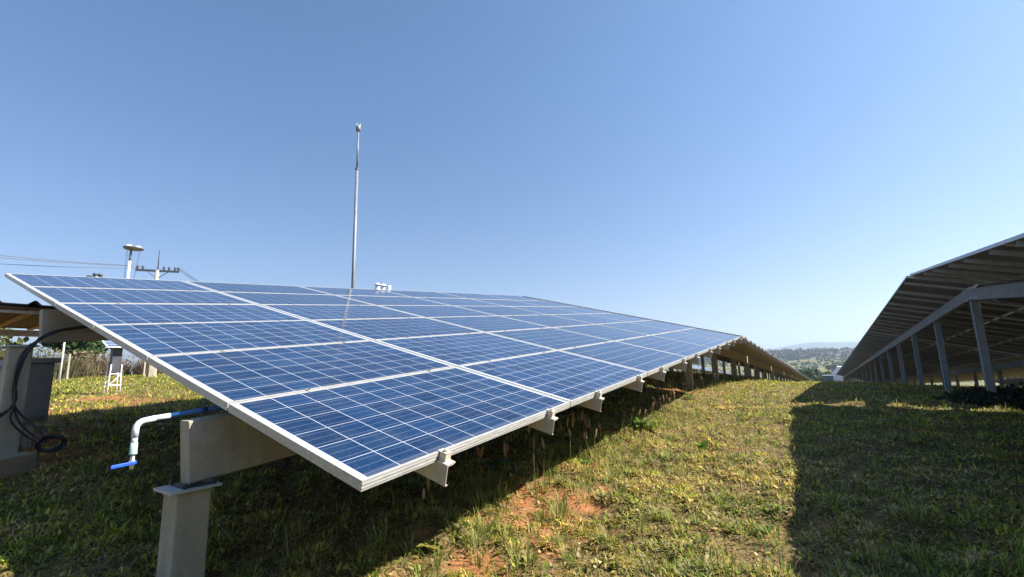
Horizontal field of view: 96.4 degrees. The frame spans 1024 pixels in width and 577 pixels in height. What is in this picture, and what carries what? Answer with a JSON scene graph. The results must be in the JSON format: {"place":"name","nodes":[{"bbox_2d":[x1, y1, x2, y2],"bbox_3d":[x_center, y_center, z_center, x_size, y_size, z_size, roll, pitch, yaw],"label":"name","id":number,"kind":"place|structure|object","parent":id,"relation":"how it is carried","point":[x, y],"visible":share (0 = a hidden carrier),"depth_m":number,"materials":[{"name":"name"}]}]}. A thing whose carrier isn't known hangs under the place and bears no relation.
{"place":"outdoors","nodes":[
{"label":"outdoors","id":0,"kind":"place"},
{"bbox_2d":[0,359,1023,576],"bbox_3d":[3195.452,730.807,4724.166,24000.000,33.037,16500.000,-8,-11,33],"label":"ground","id":1,"kind":"structure","parent":0,"point":[744,545],"depth_m":3.46,"materials":[{"name":"green plant"}]},
{"bbox_2d":[0,360,2,376],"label":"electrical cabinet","id":2,"kind":"object","parent":1,"relation":"on","point":[1,362],"depth_m":4.21,"materials":[{"name":"metal"}]},
{"bbox_2d":[0,328,28,359],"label":"roadside tree","id":3,"kind":"object","parent":1,"relation":"on","point":[6,340],"visible":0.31,"depth_m":20.86,"materials":[{"name":"green plant"}]},
{"bbox_2d":[0,452,36,478],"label":"concrete block","id":4,"kind":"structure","parent":1,"relation":"on","point":[16,464],"depth_m":3.53,"materials":[{"name":"grey concrete"}]},
{"bbox_2d":[0,301,56,336],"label":"corrugated canopy","id":5,"kind":"object","parent":1,"relation":"on","point":[18,315],"visible":0.47,"depth_m":5.42,"materials":[{"name":"metal"}]},
{"bbox_2d":[19,358,61,448],"bbox_3d":[-4.655,1.161,4.436,0.290,0.960,0.270,-8,-11,33],"label":"junction box","id":6,"kind":"object","parent":1,"relation":"on","point":[39,390],"visible":0.59,"depth_m":4.41,"materials":[{"name":"metal"}]},
{"bbox_2d":[34,434,67,454],"bbox_3d":[-4.104,1.339,3.714,0.720,0.242,0.146,5,-12,-35],"label":"cable coil","id":7,"kind":"object","parent":1,"relation":"on","point":[39,442],"visible":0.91,"depth_m":3.86,"materials":[{"name":"black rubber"}]},
{"bbox_2d":[58,342,64,381],"bbox_3d":[-18.971,2.344,19.403,0.080,3.600,0.080,-8,-11,33],"label":"fence post","id":8,"kind":"object","parent":1,"relation":"on","point":[61,364],"visible":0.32,"depth_m":19.25,"materials":[{"name":"white paint"}]},
{"bbox_2d":[32,346,93,379],"bbox_3d":[-26.035,4.196,25.709,2.790,1.969,3.829,-5,-10,19],"label":"hedge shrub","id":9,"kind":"object","parent":1,"relation":"on","point":[57,368],"visible":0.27,"depth_m":25.78,"materials":[{"name":"green plant"}]},
{"bbox_2d":[37,337,110,361],"bbox_3d":[-27.855,3.894,29.541,4.441,4.252,4.524,-4,-10,14],"label":"broad tree","id":10,"kind":"object","parent":1,"relation":"on","point":[99,346],"visible":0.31,"depth_m":28.38,"materials":[{"name":"green plant"}]},
{"bbox_2d":[50,350,109,378],"bbox_3d":[-25.923,4.475,27.335,2.884,1.841,4.124,-8,-11,33],"label":"hedge shrub","id":11,"kind":"object","parent":1,"relation":"on","point":[85,371],"visible":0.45,"depth_m":27.27,"materials":[{"name":"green plant"}]},
{"bbox_2d":[36,354,145,378],"bbox_3d":[-20.976,4.885,26.091,0.083,2.615,44.912,-8,-12,35],"label":"wire fence","id":12,"kind":"object","parent":1,"relation":"on","point":[68,366],"visible":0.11,"depth_m":23.68,"materials":[{"name":"concrete"}]},
{"bbox_2d":[83,273,106,360],"bbox_3d":[-26.929,2.445,29.268,0.300,6.966,1.000,-8,-11,33],"label":"utility pole","id":13,"kind":"object","parent":1,"relation":"on","point":[96,275],"visible":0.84,"depth_m":29.70,"materials":[{"name":"concrete"}]},
{"bbox_2d":[68,353,134,376],"bbox_3d":[-25.367,4.799,28.678,2.676,1.529,4.825,-8,-11,33],"label":"hedge shrub","id":14,"kind":"object","parent":1,"relation":"on","point":[124,369],"visible":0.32,"depth_m":28.51,"materials":[{"name":"green plant"}]},
{"bbox_2d":[102,340,122,392],"bbox_3d":[-8.626,1.737,9.947,0.468,1.274,0.480,-8,-11,33],"label":"instrument stand","id":15,"kind":"object","parent":1,"relation":"on","point":[115,360],"visible":0.74,"depth_m":9.92,"materials":[{"name":"white paint"}]},
{"bbox_2d":[114,244,144,377],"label":"lamp tower","id":16,"kind":"structure","parent":1,"relation":"on","point":[131,248],"depth_m":22.06,"materials":[{"name":"white paint"}]},
{"bbox_2d":[122,357,162,374],"bbox_3d":[-23.243,4.836,29.645,3.021,1.657,3.932,-8,-11,33],"label":"hedge shrub","id":17,"kind":"object","parent":1,"relation":"on","point":[137,369],"visible":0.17,"depth_m":28.82,"materials":[{"name":"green plant"}]},
{"bbox_2d":[145,363,156,376],"bbox_3d":[-16.919,3.700,21.521,0.339,1.350,0.339,-8,-11,33],"label":"concrete bollard","id":18,"kind":"object","parent":1,"relation":"on","point":[151,371],"visible":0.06,"depth_m":21.37,"materials":[{"name":"beige concrete"}]},
{"bbox_2d":[135,251,179,279],"bbox_3d":[-24.695,1.728,31.527,2.522,8.906,0.335,4,-11,-27],"label":"utility pole","id":19,"kind":"object","parent":1,"relation":"on","point":[157,273],"visible":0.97,"depth_m":31.97,"materials":[{"name":"concrete"}]},
{"bbox_2d":[8,264,96,267],"bbox_3d":[-32.449,-3.505,16.042,0.032,2.266,34.099,-5,-10,22],"label":"power line","id":20,"kind":"object","parent":19,"relation":"attached to","point":[54,266],"visible":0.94,"depth_m":27.58,"materials":[{"name":"metal"}]},
{"bbox_2d":[0,257,132,265],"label":"power line","id":21,"kind":"object","parent":19,"relation":"attached to","point":[66,262],"visible":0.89,"depth_m":27.73,"materials":[{"name":"metal"}]},
{"bbox_2d":[0,255,136,265],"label":"power line","id":22,"kind":"object","parent":19,"relation":"attached to","point":[65,261],"visible":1,"depth_m":27.50,"materials":[{"name":"metal"}]},
{"bbox_2d":[338,486,361,495],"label":"broadleaf weed","id":23,"kind":"object","parent":1,"relation":"on","point":[355,492],"visible":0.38,"depth_m":3.26,"materials":[{"name":"green plant"}]},
{"bbox_2d":[351,124,360,287],"bbox_3d":[-4.528,-1.153,13.150,0.144,7.713,0.142,-8,-11,33],"label":"weather mast","id":24,"kind":"object","parent":1,"relation":"on","point":[358,128],"visible":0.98,"depth_m":13.28,"materials":[{"name":"grey metal"}]},
{"bbox_2d":[0,273,741,576],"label":"solar table","id":25,"kind":"object","parent":1,"relation":"on","point":[360,390],"visible":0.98,"depth_m":3.45,"materials":[{"name":"glass"}]},
{"bbox_2d":[0,325,88,444],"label":"cable bundle","id":26,"kind":"object","parent":25,"relation":"hanging from","point":[18,368],"visible":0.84,"depth_m":3.85,"materials":[{"name":"black rubber"}]},
{"bbox_2d":[110,406,222,468],"bbox_3d":[-0.837,0.793,3.594,0.047,0.541,3.586,-8,-11,33],"label":"water pipe","id":27,"kind":"object","parent":25,"relation":"attached to","point":[132,462],"visible":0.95,"depth_m":2.19,"materials":[{"name":"white plastic"}]},
{"bbox_2d":[374,283,390,289],"bbox_3d":[-2.763,1.061,9.553,0.200,2.372,0.400,-8,-11,33],"label":"radiation sensor","id":28,"kind":"object","parent":25,"relation":"attached to","point":[378,285],"visible":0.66,"depth_m":9.74,"materials":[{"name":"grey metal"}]},
{"bbox_2d":[416,538,442,548],"bbox_3d":[-0.476,1.495,2.677,0.125,0.042,0.123,-4,-10,17],"label":"broadleaf weed","id":29,"kind":"object","parent":1,"relation":"on","point":[430,544],"visible":0.94,"depth_m":2.68,"materials":[{"name":"green plant"}]},
{"bbox_2d":[478,457,511,468],"bbox_3d":[-0.123,1.552,4.120,0.314,0.122,0.396,-8,-11,33],"label":"broadleaf weed","id":30,"kind":"object","parent":1,"relation":"on","point":[495,460],"visible":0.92,"depth_m":4.10,"materials":[{"name":"green plant"}]},
{"bbox_2d":[0,371,1023,576],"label":"ground herbs","id":31,"kind":"object","parent":1,"relation":"on","point":[264,515],"visible":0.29,"depth_m":3.29,"materials":[{"name":"green plant"}]},
{"bbox_2d":[0,372,1023,576],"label":"dead thatch","id":32,"kind":"object","parent":1,"relation":"on","point":[544,502],"visible":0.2,"depth_m":3.21,"materials":[{"name":"beige plant"}]},
{"bbox_2d":[2,392,1023,576],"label":"fallen leaves","id":33,"kind":"object","parent":1,"relation":"on","point":[550,571],"visible":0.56,"depth_m":2.92,"materials":[{"name":"brown plant"}]},
{"bbox_2d":[417,366,736,549],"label":"seed grass","id":34,"kind":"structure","parent":1,"relation":"on","point":[505,446],"depth_m":4.36,"materials":[{"name":"green plant"}]},
{"bbox_2d":[580,459,591,465],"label":"broadleaf weed","id":35,"kind":"object","parent":1,"relation":"on","point":[588,461],"visible":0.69,"depth_m":4.42,"materials":[{"name":"green plant"}]},
{"bbox_2d":[626,416,659,427],"bbox_3d":[1.719,1.755,6.060,0.408,0.161,0.432,2,-10,-21],"label":"broadleaf weed","id":36,"kind":"object","parent":1,"relation":"on","point":[641,421],"visible":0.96,"depth_m":6.00,"materials":[{"name":"green plant"}]},
{"bbox_2d":[522,296,779,381],"bbox_3d":[5.400,2.517,16.140,6.142,2.006,10.611,10,-5,35],"label":"solar table","id":37,"kind":"object","parent":1,"relation":"on","point":[744,349],"visible":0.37,"depth_m":14.37,"materials":[{"name":"metal"}]},
{"bbox_2d":[681,393,695,398],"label":"broadleaf weed","id":38,"kind":"object","parent":1,"relation":"on","point":[689,396],"visible":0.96,"depth_m":9.01,"materials":[{"name":"green plant"}]},
{"bbox_2d":[673,367,709,372],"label":"solar table","id":39,"kind":"object","parent":1,"relation":"on","point":[696,369],"visible":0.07,"depth_m":47.60,"materials":[{"name":"metal"}]},
{"bbox_2d":[692,441,709,448],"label":"broadleaf weed","id":40,"kind":"object","parent":1,"relation":"on","point":[702,444],"visible":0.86,"depth_m":5.32,"materials":[{"name":"green plant"}]},
{"bbox_2d":[676,365,726,373],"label":"solar table","id":41,"kind":"object","parent":1,"relation":"on","point":[705,369],"visible":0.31,"depth_m":54.84,"materials":[{"name":"metal"}]},
{"bbox_2d":[693,365,730,374],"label":"solar table","id":42,"kind":"object","parent":1,"relation":"on","point":[711,369],"visible":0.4,"depth_m":62.75,"materials":[{"name":"metal"}]},
{"bbox_2d":[701,354,794,379],"bbox_3d":[11.200,4.279,24.584,6.142,1.832,10.612,10,-5,35],"label":"solar table","id":43,"kind":"object","parent":1,"relation":"on","point":[763,364],"visible":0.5,"depth_m":23.14,"materials":[{"name":"metal"}]},
{"bbox_2d":[717,355,801,381],"bbox_3d":[16.983,6.152,33.016,6.120,1.847,10.612,10,-5,35],"label":"solar table","id":44,"kind":"object","parent":1,"relation":"on","point":[779,371],"visible":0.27,"depth_m":32.20,"materials":[{"name":"metal"}]},
{"bbox_2d":[749,524,772,535],"bbox_3d":[1.595,1.524,2.894,0.158,0.056,0.117,2,-10,-20],"label":"broadleaf weed","id":45,"kind":"object","parent":1,"relation":"on","point":[763,528],"visible":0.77,"depth_m":2.90,"materials":[{"name":"green plant"}]},
{"bbox_2d":[692,357,846,372],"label":"hillside scrub","id":46,"kind":"object","parent":1,"relation":"on","point":[839,363],"visible":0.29,"depth_m":586.57,"materials":[{"name":"green plant"}]},
{"bbox_2d":[739,362,806,381],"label":"solar table","id":47,"kind":"object","parent":1,"relation":"on","point":[788,375],"visible":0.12,"depth_m":40.62,"materials":[{"name":"metal"}]},
{"bbox_2d":[698,347,854,361],"bbox_3d":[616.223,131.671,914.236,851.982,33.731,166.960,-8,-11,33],"label":"woodland","id":48,"kind":"object","parent":1,"relation":"on","point":[808,353],"visible":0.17,"depth_m":908.13,"materials":[{"name":"green plant"}]},
{"bbox_2d":[759,368,809,381],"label":"solar table","id":49,"kind":"object","parent":1,"relation":"on","point":[793,376],"visible":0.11,"depth_m":49.69,"materials":[{"name":"metal"}]},
{"bbox_2d":[766,370,811,381],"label":"solar table","id":50,"kind":"object","parent":1,"relation":"on","point":[798,378],"visible":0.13,"depth_m":57.50,"materials":[{"name":"metal"}]},
{"bbox_2d":[799,368,821,380],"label":"valley tree","id":51,"kind":"object","parent":1,"relation":"on","point":[812,374],"visible":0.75,"depth_m":155.13,"materials":[{"name":"green plant"}]},
{"bbox_2d":[819,371,831,375],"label":"valley tree","id":52,"kind":"object","parent":1,"relation":"on","point":[827,372],"visible":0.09,"depth_m":174.73,"materials":[{"name":"green plant"}]},
{"bbox_2d":[822,375,833,381],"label":"field shed","id":53,"kind":"structure","parent":1,"relation":"on","point":[829,378],"depth_m":91.03,"materials":[{"name":"grey metal"}]},
{"bbox_2d":[825,363,837,371],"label":"valley tree","id":54,"kind":"object","parent":1,"relation":"on","point":[832,366],"visible":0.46,"depth_m":339.65,"materials":[{"name":"green plant"}]},
{"bbox_2d":[669,373,1013,410],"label":"tall grass","id":55,"kind":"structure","parent":1,"relation":"on","point":[743,377],"depth_m":11.06,"materials":[{"name":"green plant"}]},
{"bbox_2d":[832,366,862,381],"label":"white house","id":56,"kind":"structure","parent":1,"relation":"on","point":[835,376],"depth_m":93.58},
{"bbox_2d":[836,372,875,381],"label":"solar table","id":57,"kind":"object","parent":1,"relation":"on","point":[843,375],"visible":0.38,"depth_m":61.77,"materials":[{"name":"metal"}]},
{"bbox_2d":[838,369,900,383],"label":"solar table","id":58,"kind":"object","parent":1,"relation":"on","point":[848,377],"visible":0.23,"depth_m":53.59,"materials":[{"name":"metal"}]},
{"bbox_2d":[840,366,928,383],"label":"solar table","id":59,"kind":"object","parent":1,"relation":"on","point":[851,372],"visible":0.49,"depth_m":44.66,"materials":[{"name":"metal"}]},
{"bbox_2d":[842,360,955,383],"bbox_3d":[30.087,7.633,36.552,6.120,2.062,10.611,10,-5,35],"label":"solar table","id":60,"kind":"object","parent":1,"relation":"on","point":[897,373],"visible":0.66,"depth_m":36.13,"materials":[{"name":"metal"}]},
{"bbox_2d":[847,350,1005,384],"bbox_3d":[24.310,5.766,28.113,6.120,2.022,10.609,10,-5,35],"label":"solar table","id":61,"kind":"object","parent":1,"relation":"on","point":[928,370],"visible":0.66,"depth_m":27.48,"materials":[{"name":"metal"}]},
{"bbox_2d":[854,331,1023,386],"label":"solar table","id":62,"kind":"object","parent":1,"relation":"on","point":[962,359],"visible":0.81,"depth_m":19.27,"materials":[{"name":"metal"}]},
{"bbox_2d":[868,276,1023,391],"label":"solar table","id":63,"kind":"object","parent":1,"relation":"on","point":[938,312],"visible":0.8,"depth_m":11.35,"materials":[{"name":"metal"}]},
{"bbox_2d":[910,233,1023,405],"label":"solar table","id":64,"kind":"object","parent":1,"relation":"on","point":[997,268],"visible":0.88,"depth_m":6.73,"materials":[{"name":"metal"}]},
{"bbox_2d":[931,381,1023,408],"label":"dark bush","id":65,"kind":"object","parent":1,"relation":"on","point":[1007,395],"visible":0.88,"depth_m":7.84,"materials":[{"name":"green plant"}]},
{"bbox_2d":[995,377,1023,386],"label":"solar table","id":66,"kind":"object","parent":1,"relation":"on","point":[1007,381],"visible":0.27,"depth_m":32.99,"materials":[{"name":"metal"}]},
{"bbox_2d":[0,0,1023,373],"label":"sky","id":67,"kind":"structure","parent":0,"point":[770,173],"materials":[{"name":"blue"}]},
{"bbox_2d":[764,341,858,350],"bbox_3d":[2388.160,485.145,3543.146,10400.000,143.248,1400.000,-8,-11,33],"label":"mountain","id":68,"kind":"structure","parent":0,"point":[837,345],"depth_m":3347.10,"materials":[{"name":"blue"}]},
{"bbox_2d":[780,350,850,360],"bbox_3d":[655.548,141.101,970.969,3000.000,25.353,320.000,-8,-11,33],"label":"wooded hill","id":69,"kind":"structure","parent":0,"point":[813,358],"depth_m":868.94,"materials":[{"name":"green plant"}]}
]}

